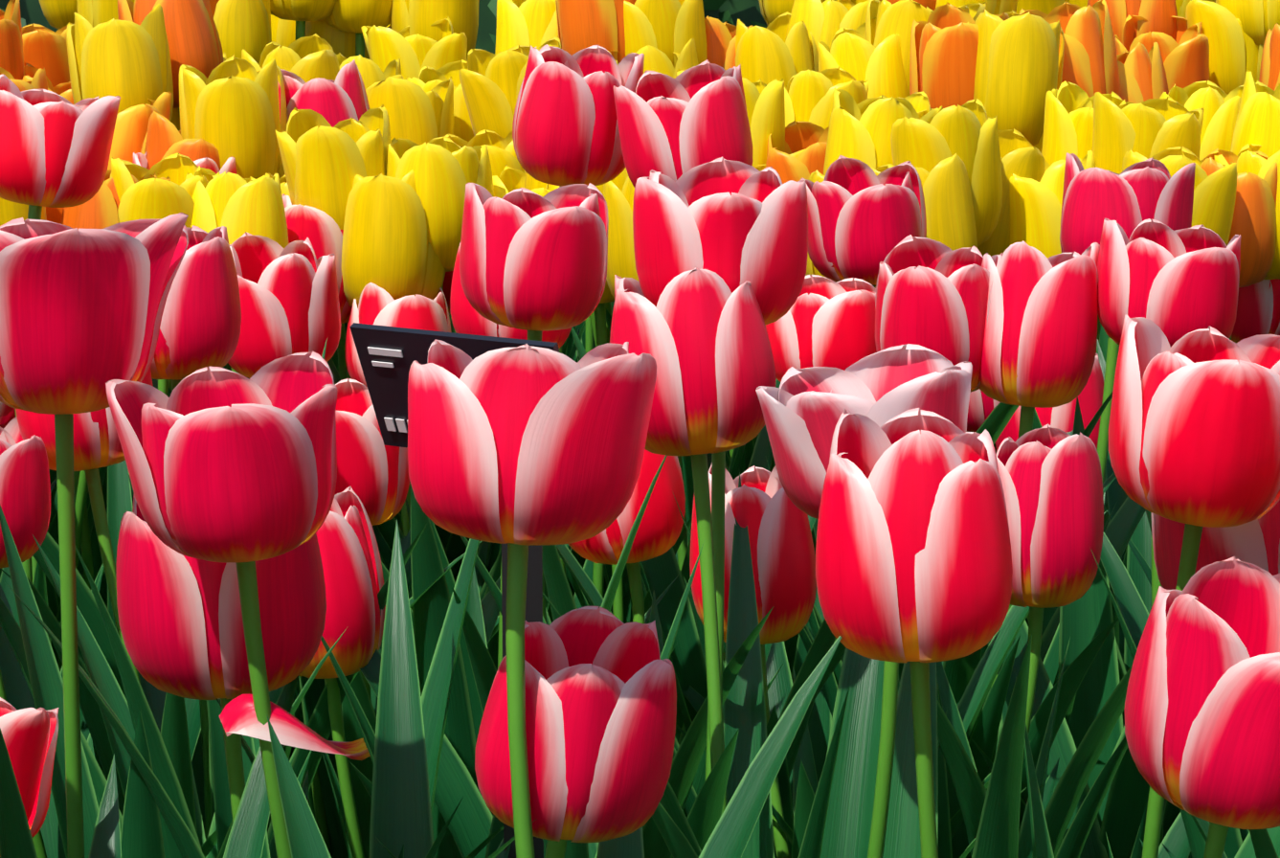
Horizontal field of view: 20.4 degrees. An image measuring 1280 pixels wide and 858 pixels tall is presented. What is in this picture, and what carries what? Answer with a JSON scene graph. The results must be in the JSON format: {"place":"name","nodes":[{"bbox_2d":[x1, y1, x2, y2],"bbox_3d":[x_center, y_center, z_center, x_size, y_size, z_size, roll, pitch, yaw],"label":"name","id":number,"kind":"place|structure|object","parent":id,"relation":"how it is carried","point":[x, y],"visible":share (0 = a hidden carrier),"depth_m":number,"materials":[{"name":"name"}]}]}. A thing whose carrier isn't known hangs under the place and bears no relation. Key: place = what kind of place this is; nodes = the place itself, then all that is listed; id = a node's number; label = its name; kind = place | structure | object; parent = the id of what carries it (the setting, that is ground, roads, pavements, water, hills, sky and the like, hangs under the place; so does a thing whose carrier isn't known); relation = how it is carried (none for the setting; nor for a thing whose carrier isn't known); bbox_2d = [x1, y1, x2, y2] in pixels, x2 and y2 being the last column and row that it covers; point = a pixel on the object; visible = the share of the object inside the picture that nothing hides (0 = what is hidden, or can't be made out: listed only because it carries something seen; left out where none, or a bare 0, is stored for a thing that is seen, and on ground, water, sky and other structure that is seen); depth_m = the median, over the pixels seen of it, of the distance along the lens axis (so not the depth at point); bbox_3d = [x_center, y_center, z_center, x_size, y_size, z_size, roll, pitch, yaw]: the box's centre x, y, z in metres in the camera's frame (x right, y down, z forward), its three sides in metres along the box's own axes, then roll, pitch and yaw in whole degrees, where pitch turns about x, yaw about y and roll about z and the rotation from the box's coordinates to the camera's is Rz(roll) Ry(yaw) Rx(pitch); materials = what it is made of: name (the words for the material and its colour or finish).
{"place":"outdoors","nodes":[
{"label":"outdoors","id":0,"kind":"place"},
{"label":"ground","id":1,"kind":"structure","parent":0,"visible":0},
{"bbox_2d":[0,696,58,856],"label":"tulip","id":2,"kind":"object","parent":1,"relation":"on","point":[30,735],"visible":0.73,"depth_m":1.46,"materials":[{"name":"red plant"}]},
{"bbox_2d":[0,0,59,544],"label":"tulip","id":3,"kind":"object","parent":1,"relation":"on","point":[11,58],"visible":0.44,"depth_m":2.43,"materials":[{"name":"orange plant"}]},
{"bbox_2d":[22,22,70,87],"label":"tulip","id":4,"kind":"object","parent":1,"relation":"on","point":[45,47],"visible":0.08,"depth_m":2.50,"materials":[{"name":"orange plant"}]},
{"bbox_2d":[0,73,120,756],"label":"tulip","id":5,"kind":"object","parent":1,"relation":"on","point":[55,149],"visible":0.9,"depth_m":1.95,"materials":[{"name":"red plant"}]},
{"bbox_2d":[0,212,188,857],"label":"tulip","id":6,"kind":"object","parent":1,"relation":"on","point":[81,311],"visible":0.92,"depth_m":1.33,"materials":[{"name":"red plant"}]},
{"bbox_2d":[0,416,217,857],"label":"tulip","id":7,"kind":"object","parent":1,"relation":"on","point":[25,493],"visible":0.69,"depth_m":1.75,"materials":[{"name":"red plant"}]},
{"bbox_2d":[57,169,170,671],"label":"tulip","id":8,"kind":"object","parent":1,"relation":"on","point":[99,210],"visible":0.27,"depth_m":2.11,"materials":[{"name":"orange plant"}]},
{"bbox_2d":[66,3,173,578],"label":"tulip","id":9,"kind":"object","parent":1,"relation":"on","point":[128,62],"visible":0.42,"depth_m":2.34,"materials":[{"name":"yellow plant"}]},
{"bbox_2d":[107,91,171,170],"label":"tulip","id":10,"kind":"object","parent":1,"relation":"on","point":[130,130],"visible":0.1,"depth_m":2.28,"materials":[{"name":"orange plant"}]},
{"bbox_2d":[0,366,284,857],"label":"tulip","id":11,"kind":"object","parent":1,"relation":"on","point":[97,443],"visible":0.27,"depth_m":1.77,"materials":[{"name":"red plant"}]},
{"bbox_2d":[110,152,219,395],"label":"tulip","id":12,"kind":"object","parent":1,"relation":"on","point":[147,197],"visible":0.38,"depth_m":2.10,"materials":[{"name":"yellow plant"}]},
{"bbox_2d":[117,0,223,116],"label":"tulip","id":13,"kind":"object","parent":1,"relation":"on","point":[193,38],"visible":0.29,"depth_m":2.41,"materials":[{"name":"orange plant"}]},
{"bbox_2d":[140,111,220,170],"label":"tulip","id":14,"kind":"object","parent":1,"relation":"on","point":[163,139],"visible":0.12,"depth_m":2.23,"materials":[{"name":"orange plant"}]},
{"bbox_2d":[179,54,287,370],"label":"tulip","id":15,"kind":"object","parent":1,"relation":"on","point":[229,107],"visible":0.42,"depth_m":2.23,"materials":[{"name":"yellow plant"}]},
{"bbox_2d":[184,165,288,373],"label":"tulip","id":16,"kind":"object","parent":1,"relation":"on","point":[236,206],"visible":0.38,"depth_m":2.10,"materials":[{"name":"yellow plant"}]},
{"bbox_2d":[213,0,271,65],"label":"tulip","id":17,"kind":"object","parent":1,"relation":"on","point":[240,25],"visible":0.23,"depth_m":2.59,"materials":[{"name":"yellow plant"}]},
{"bbox_2d":[26,224,482,839],"bbox_3d":[-0.223,0.144,1.875,0.279,0.503,0.106,-3,11,-14],"label":"tulip","id":18,"kind":"object","parent":1,"relation":"on","point":[201,323],"visible":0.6,"depth_m":1.82,"materials":[{"name":"red plant"}]},
{"bbox_2d":[116,494,463,857],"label":"tulip","id":19,"kind":"object","parent":1,"relation":"on","point":[180,620],"visible":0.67,"depth_m":1.36,"materials":[{"name":"red plant"}]},
{"bbox_2d":[241,33,339,82],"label":"tulip","id":20,"kind":"object","parent":1,"relation":"on","point":[306,58],"visible":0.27,"depth_m":2.35,"materials":[{"name":"yellow plant"}]},
{"bbox_2d":[269,0,335,40],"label":"tulip","id":21,"kind":"object","parent":1,"relation":"on","point":[300,12],"visible":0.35,"depth_m":2.62,"materials":[{"name":"yellow plant"}]},
{"bbox_2d":[105,351,511,857],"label":"tulip","id":22,"kind":"object","parent":1,"relation":"on","point":[239,470],"visible":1,"depth_m":1.28,"materials":[{"name":"red plant"}]},
{"bbox_2d":[218,694,370,760],"bbox_3d":[-0.130,0.112,1.336,0.056,0.028,0.029,0,11,-1],"label":"fallen petal","id":23,"kind":"object","parent":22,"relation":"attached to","point":[237,714],"visible":0.96,"depth_m":1.33,"materials":[{"name":"plant"}]},
{"bbox_2d":[282,193,352,323],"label":"tulip","id":24,"kind":"object","parent":1,"relation":"on","point":[322,231],"visible":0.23,"depth_m":2.17,"materials":[{"name":"red plant"}]},
{"bbox_2d":[274,103,391,378],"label":"tulip","id":25,"kind":"object","parent":1,"relation":"on","point":[325,163],"visible":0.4,"depth_m":2.17,"materials":[{"name":"yellow plant"}]},
{"bbox_2d":[277,59,401,515],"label":"tulip","id":26,"kind":"object","parent":1,"relation":"on","point":[343,96],"visible":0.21,"depth_m":2.27,"materials":[{"name":"red plant"}]},
{"bbox_2d":[298,486,385,857],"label":"tulip","id":27,"kind":"object","parent":1,"relation":"on","point":[351,562],"visible":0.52,"depth_m":1.74,"materials":[{"name":"red plant"}]},
{"bbox_2d":[227,231,499,857],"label":"tulip","id":28,"kind":"object","parent":1,"relation":"on","point":[289,299],"visible":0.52,"depth_m":2.04,"materials":[{"name":"red plant"}]},
{"bbox_2d":[0,0,767,54],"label":"hedge","id":29,"kind":"object","parent":1,"relation":"on","point":[747,12],"visible":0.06,"depth_m":7.66,"materials":[{"name":"green plant"}]},
{"bbox_2d":[325,0,451,321],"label":"tulip","id":30,"kind":"object","parent":1,"relation":"on","point":[355,16],"visible":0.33,"depth_m":2.62,"materials":[{"name":"yellow plant"}]},
{"bbox_2d":[365,76,453,145],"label":"tulip","id":31,"kind":"object","parent":1,"relation":"on","point":[417,115],"visible":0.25,"depth_m":2.36,"materials":[{"name":"yellow plant"}]},
{"bbox_2d":[360,16,467,333],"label":"tulip","id":32,"kind":"object","parent":1,"relation":"on","point":[415,54],"visible":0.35,"depth_m":2.55,"materials":[{"name":"yellow plant"}]},
{"bbox_2d":[341,169,493,591],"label":"tulip","id":33,"kind":"object","parent":1,"relation":"on","point":[387,247],"visible":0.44,"depth_m":2.16,"materials":[{"name":"yellow plant"}]},
{"bbox_2d":[334,378,500,857],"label":"tulip","id":34,"kind":"object","parent":1,"relation":"on","point":[372,470],"visible":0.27,"depth_m":1.95,"materials":[{"name":"red plant"}]},
{"bbox_2d":[344,282,500,609],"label":"tulip","id":35,"kind":"object","parent":1,"relation":"on","point":[377,305],"visible":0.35,"depth_m":2.15,"materials":[{"name":"red plant"}]},
{"bbox_2d":[390,0,478,60],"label":"tulip","id":36,"kind":"object","parent":1,"relation":"on","point":[420,17],"visible":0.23,"depth_m":2.61,"materials":[{"name":"yellow plant"}]},
{"bbox_2d":[386,135,494,529],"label":"tulip","id":37,"kind":"object","parent":1,"relation":"on","point":[446,169],"visible":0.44,"depth_m":2.17,"materials":[{"name":"yellow plant"}]},
{"bbox_2d":[349,322,559,857],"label":"plant label","id":38,"kind":"object","parent":1,"relation":"on","point":[388,356],"visible":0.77,"depth_m":1.41,"materials":[{"name":"black plastic"}]},
{"bbox_2d":[381,243,571,668],"bbox_3d":[-0.087,0.136,1.952,0.169,0.490,0.101,4,11,22],"label":"tulip","id":39,"kind":"object","parent":1,"relation":"on","point":[467,318],"visible":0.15,"depth_m":1.89,"materials":[{"name":"red plant"}]},
{"bbox_2d":[405,59,567,355],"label":"tulip","id":40,"kind":"object","parent":1,"relation":"on","point":[429,78],"visible":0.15,"depth_m":2.44,"materials":[{"name":"yellow plant"}]},
{"bbox_2d":[459,36,561,138],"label":"tulip","id":41,"kind":"object","parent":1,"relation":"on","point":[491,83],"visible":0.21,"depth_m":2.37,"materials":[{"name":"yellow plant"}]},
{"bbox_2d":[443,129,585,595],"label":"tulip","id":42,"kind":"object","parent":1,"relation":"on","point":[502,153],"visible":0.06,"depth_m":2.35,"materials":[{"name":"yellow plant"}]},
{"bbox_2d":[494,0,562,55],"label":"tulip","id":43,"kind":"object","parent":1,"relation":"on","point":[532,23],"visible":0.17,"depth_m":2.53,"materials":[{"name":"yellow plant"}]},
{"bbox_2d":[266,338,842,857],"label":"tulip","id":44,"kind":"object","parent":1,"relation":"on","point":[517,450],"visible":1,"depth_m":1.18,"materials":[{"name":"red plant"}]},
{"bbox_2d":[555,0,636,63],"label":"tulip","id":45,"kind":"object","parent":1,"relation":"on","point":[583,24],"visible":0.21,"depth_m":2.48,"materials":[{"name":"orange plant"}]},
{"bbox_2d":[512,44,692,614],"bbox_3d":[-0.018,0.077,2.004,0.129,0.586,0.134,0,11,-1],"label":"tulip","id":46,"kind":"object","parent":1,"relation":"on","point":[565,128],"visible":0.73,"depth_m":1.94,"materials":[{"name":"red plant"}]},
{"bbox_2d":[451,182,782,715],"bbox_3d":[-0.038,0.146,1.761,0.188,0.541,0.113,-7,12,-32],"label":"tulip","id":47,"kind":"object","parent":1,"relation":"on","point":[533,264],"visible":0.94,"depth_m":1.68,"materials":[{"name":"red plant"}]},
{"bbox_2d":[0,301,1249,857],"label":"tulip foliage","id":48,"kind":"object","parent":1,"relation":"on","point":[427,707],"visible":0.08,"depth_m":1.67,"materials":[{"name":"green plant"}]},
{"bbox_2d":[568,449,706,817],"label":"tulip","id":49,"kind":"object","parent":1,"relation":"on","point":[658,533],"visible":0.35,"depth_m":1.86,"materials":[{"name":"red plant"}]},
{"bbox_2d":[603,176,687,646],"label":"tulip","id":50,"kind":"object","parent":1,"relation":"on","point":[621,261],"visible":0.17,"depth_m":2.08,"materials":[{"name":"yellow plant"}]},
{"bbox_2d":[570,59,752,731],"bbox_3d":[0.073,0.090,1.958,0.228,0.578,0.132,0,11,-1],"label":"tulip","id":51,"kind":"object","parent":1,"relation":"on","point":[679,125],"visible":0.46,"depth_m":1.91,"materials":[{"name":"red plant"}]},
{"bbox_2d":[623,0,706,67],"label":"tulip","id":52,"kind":"object","parent":1,"relation":"on","point":[668,28],"visible":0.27,"depth_m":2.48,"materials":[{"name":"yellow plant"}]},
{"bbox_2d":[542,157,808,857],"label":"tulip","id":53,"kind":"object","parent":1,"relation":"on","point":[733,225],"visible":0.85,"depth_m":1.55,"materials":[{"name":"red plant"}]},
{"bbox_2d":[474,606,883,857],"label":"tulip","id":54,"kind":"object","parent":1,"relation":"on","point":[600,705],"visible":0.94,"depth_m":1.24,"materials":[{"name":"red plant"}]},
{"bbox_2d":[609,267,850,857],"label":"tulip","id":55,"kind":"object","parent":1,"relation":"on","point":[701,336],"visible":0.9,"depth_m":1.54,"materials":[{"name":"red plant"}]},
{"bbox_2d":[676,68,785,475],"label":"tulip","id":56,"kind":"object","parent":1,"relation":"on","point":[765,108],"visible":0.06,"depth_m":2.26,"materials":[{"name":"yellow plant"}]},
{"bbox_2d":[735,11,818,89],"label":"tulip","id":57,"kind":"object","parent":1,"relation":"on","point":[769,55],"visible":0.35,"depth_m":2.51,"materials":[{"name":"yellow plant"}]},
{"bbox_2d":[725,120,829,469],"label":"tulip","id":58,"kind":"object","parent":1,"relation":"on","point":[810,139],"visible":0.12,"depth_m":2.24,"materials":[{"name":"orange plant"}]},
{"bbox_2d":[681,274,876,712],"bbox_3d":[0.125,0.137,2.016,0.182,0.464,0.134,-8,13,-37],"label":"tulip","id":59,"kind":"object","parent":1,"relation":"on","point":[824,322],"visible":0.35,"depth_m":1.89,"materials":[{"name":"red plant"}]},
{"bbox_2d":[727,0,869,456],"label":"tulip","id":60,"kind":"object","parent":1,"relation":"on","point":[825,21],"visible":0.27,"depth_m":2.54,"materials":[{"name":"yellow plant"}]},
{"bbox_2d":[651,343,972,857],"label":"tulip","id":61,"kind":"object","parent":1,"relation":"on","point":[802,410],"visible":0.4,"depth_m":1.44,"materials":[{"name":"red plant"}]},
{"bbox_2d":[689,465,947,857],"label":"tulip","id":62,"kind":"object","parent":1,"relation":"on","point":[766,510],"visible":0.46,"depth_m":1.66,"materials":[{"name":"red plant"}]},
{"bbox_2d":[774,66,868,129],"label":"tulip","id":63,"kind":"object","parent":1,"relation":"on","point":[809,96],"visible":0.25,"depth_m":2.35,"materials":[{"name":"yellow plant"}]},
{"bbox_2d":[797,155,926,634],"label":"tulip","id":64,"kind":"object","parent":1,"relation":"on","point":[864,219],"visible":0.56,"depth_m":2.01,"materials":[{"name":"red plant"}]},
{"bbox_2d":[817,17,910,98],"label":"tulip","id":65,"kind":"object","parent":1,"relation":"on","point":[857,56],"visible":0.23,"depth_m":2.41,"materials":[{"name":"yellow plant"}]},
{"bbox_2d":[823,87,943,176],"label":"tulip","id":66,"kind":"object","parent":1,"relation":"on","point":[862,131],"visible":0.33,"depth_m":2.16,"materials":[{"name":"yellow plant"}]},
{"bbox_2d":[765,234,1020,781],"bbox_3d":[0.127,0.146,1.876,0.128,0.497,0.186,0,11,-1],"label":"tulip","id":67,"kind":"object","parent":1,"relation":"on","point":[931,294],"visible":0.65,"depth_m":1.79,"materials":[{"name":"red plant"}]},
{"bbox_2d":[815,407,1012,857],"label":"tulip","id":68,"kind":"object","parent":1,"relation":"on","point":[913,562],"visible":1,"depth_m":1.26,"materials":[{"name":"red plant"}]},
{"bbox_2d":[871,153,977,250],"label":"tulip","id":69,"kind":"object","parent":1,"relation":"on","point":[950,212],"visible":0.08,"depth_m":2.12,"materials":[{"name":"yellow plant"}]},
{"bbox_2d":[864,0,986,94],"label":"tulip","id":70,"kind":"object","parent":1,"relation":"on","point":[898,17],"visible":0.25,"depth_m":2.42,"materials":[{"name":"yellow plant"}]},
{"bbox_2d":[742,240,1145,804],"bbox_3d":[0.171,0.142,1.884,0.210,0.502,0.256,3,11,17],"label":"tulip","id":71,"kind":"object","parent":1,"relation":"on","point":[1040,344],"visible":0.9,"depth_m":1.79,"materials":[{"name":"red plant"}]},
{"bbox_2d":[890,96,1002,246],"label":"tulip","id":72,"kind":"object","parent":1,"relation":"on","point":[967,132],"visible":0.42,"depth_m":2.14,"materials":[{"name":"yellow plant"}]},
{"bbox_2d":[909,1,1009,109],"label":"tulip","id":73,"kind":"object","parent":1,"relation":"on","point":[944,40],"visible":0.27,"depth_m":2.35,"materials":[{"name":"orange plant"}]},
{"bbox_2d":[967,9,1064,146],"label":"tulip","id":74,"kind":"object","parent":1,"relation":"on","point":[1019,67],"visible":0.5,"depth_m":2.33,"materials":[{"name":"yellow plant"}]},
{"bbox_2d":[977,128,1108,514],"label":"tulip","id":75,"kind":"object","parent":1,"relation":"on","point":[1021,155],"visible":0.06,"depth_m":2.20,"materials":[{"name":"yellow plant"}]},
{"bbox_2d":[1000,149,1109,526],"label":"tulip","id":76,"kind":"object","parent":1,"relation":"on","point":[1035,213],"visible":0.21,"depth_m":2.19,"materials":[{"name":"yellow plant"}]},
{"bbox_2d":[995,353,1119,645],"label":"tulip","id":77,"kind":"object","parent":1,"relation":"on","point":[1089,399],"visible":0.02,"depth_m":2.06,"materials":[{"name":"red plant"}]},
{"bbox_2d":[995,423,1127,857],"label":"tulip","id":78,"kind":"object","parent":1,"relation":"on","point":[1051,478],"visible":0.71,"depth_m":1.68,"materials":[{"name":"red plant"}]},
{"bbox_2d":[1019,0,1120,97],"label":"tulip","id":79,"kind":"object","parent":1,"relation":"on","point":[1090,67],"visible":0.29,"depth_m":2.38,"materials":[{"name":"orange plant"}]},
{"bbox_2d":[1041,80,1143,165],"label":"tulip","id":80,"kind":"object","parent":1,"relation":"on","point":[1068,121],"visible":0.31,"depth_m":2.26,"materials":[{"name":"yellow plant"}]},
{"bbox_2d":[969,218,1240,857],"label":"tulip","id":81,"kind":"object","parent":1,"relation":"on","point":[1176,285],"visible":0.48,"depth_m":1.80,"materials":[{"name":"red plant"}]},
{"bbox_2d":[1059,152,1195,483],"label":"tulip","id":82,"kind":"object","parent":1,"relation":"on","point":[1130,199],"visible":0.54,"depth_m":1.89,"materials":[{"name":"red plant"}]},
{"bbox_2d":[1087,0,1177,44],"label":"tulip","id":83,"kind":"object","parent":1,"relation":"on","point":[1157,14],"visible":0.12,"depth_m":2.59,"materials":[{"name":"orange plant"}]},
{"bbox_2d":[1116,41,1168,103],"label":"tulip","id":84,"kind":"object","parent":1,"relation":"on","point":[1142,74],"visible":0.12,"depth_m":2.43,"materials":[{"name":"orange plant"}]},
{"bbox_2d":[1015,314,1279,857],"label":"tulip","id":85,"kind":"object","parent":1,"relation":"on","point":[1194,436],"visible":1,"depth_m":1.36,"materials":[{"name":"red plant"}]},
{"bbox_2d":[1092,91,1204,174],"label":"tulip","id":86,"kind":"object","parent":1,"relation":"on","point":[1149,128],"visible":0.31,"depth_m":2.21,"materials":[{"name":"yellow plant"}]},
{"bbox_2d":[1114,14,1209,91],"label":"tulip","id":87,"kind":"object","parent":1,"relation":"on","point":[1185,56],"visible":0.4,"depth_m":2.54,"materials":[{"name":"orange plant"}]},
{"bbox_2d":[1099,80,1243,477],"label":"tulip","id":88,"kind":"object","parent":1,"relation":"on","point":[1219,105],"visible":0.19,"depth_m":2.30,"materials":[{"name":"yellow plant"}]},
{"bbox_2d":[1122,146,1237,557],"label":"tulip","id":89,"kind":"object","parent":1,"relation":"on","point":[1214,200],"visible":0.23,"depth_m":2.12,"materials":[{"name":"yellow plant"}]},
{"bbox_2d":[1124,556,1279,857],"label":"tulip","id":90,"kind":"object","parent":1,"relation":"on","point":[1202,716],"visible":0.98,"depth_m":1.23,"materials":[{"name":"red plant"}]},
{"bbox_2d":[1139,499,1279,846],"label":"tulip","id":91,"kind":"object","parent":1,"relation":"on","point":[1256,542],"visible":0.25,"depth_m":1.42,"materials":[{"name":"red plant"}]},
{"bbox_2d":[1185,0,1263,94],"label":"tulip","id":92,"kind":"object","parent":1,"relation":"on","point":[1235,52],"visible":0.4,"depth_m":2.57,"materials":[{"name":"yellow plant"}]},
{"bbox_2d":[1200,147,1277,339],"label":"tulip","id":93,"kind":"object","parent":1,"relation":"on","point":[1253,224],"visible":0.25,"depth_m":2.16,"materials":[{"name":"orange plant"}]},
{"bbox_2d":[1213,143,1279,279],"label":"tulip","id":94,"kind":"object","parent":1,"relation":"on","point":[1249,161],"visible":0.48,"depth_m":2.18,"materials":[{"name":"yellow plant"}]},
{"bbox_2d":[1215,0,1279,45],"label":"tulip","id":95,"kind":"object","parent":1,"relation":"on","point":[1259,19],"visible":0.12,"depth_m":2.56,"materials":[{"name":"yellow plant"}]},
{"bbox_2d":[1230,69,1279,157],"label":"tulip","id":96,"kind":"object","parent":1,"relation":"on","point":[1258,121],"visible":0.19,"depth_m":2.23,"materials":[{"name":"yellow plant"}]},
{"bbox_2d":[1231,278,1279,343],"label":"tulip","id":97,"kind":"object","parent":1,"relation":"on","point":[1258,309],"visible":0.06,"depth_m":2.22,"materials":[{"name":"red plant"}]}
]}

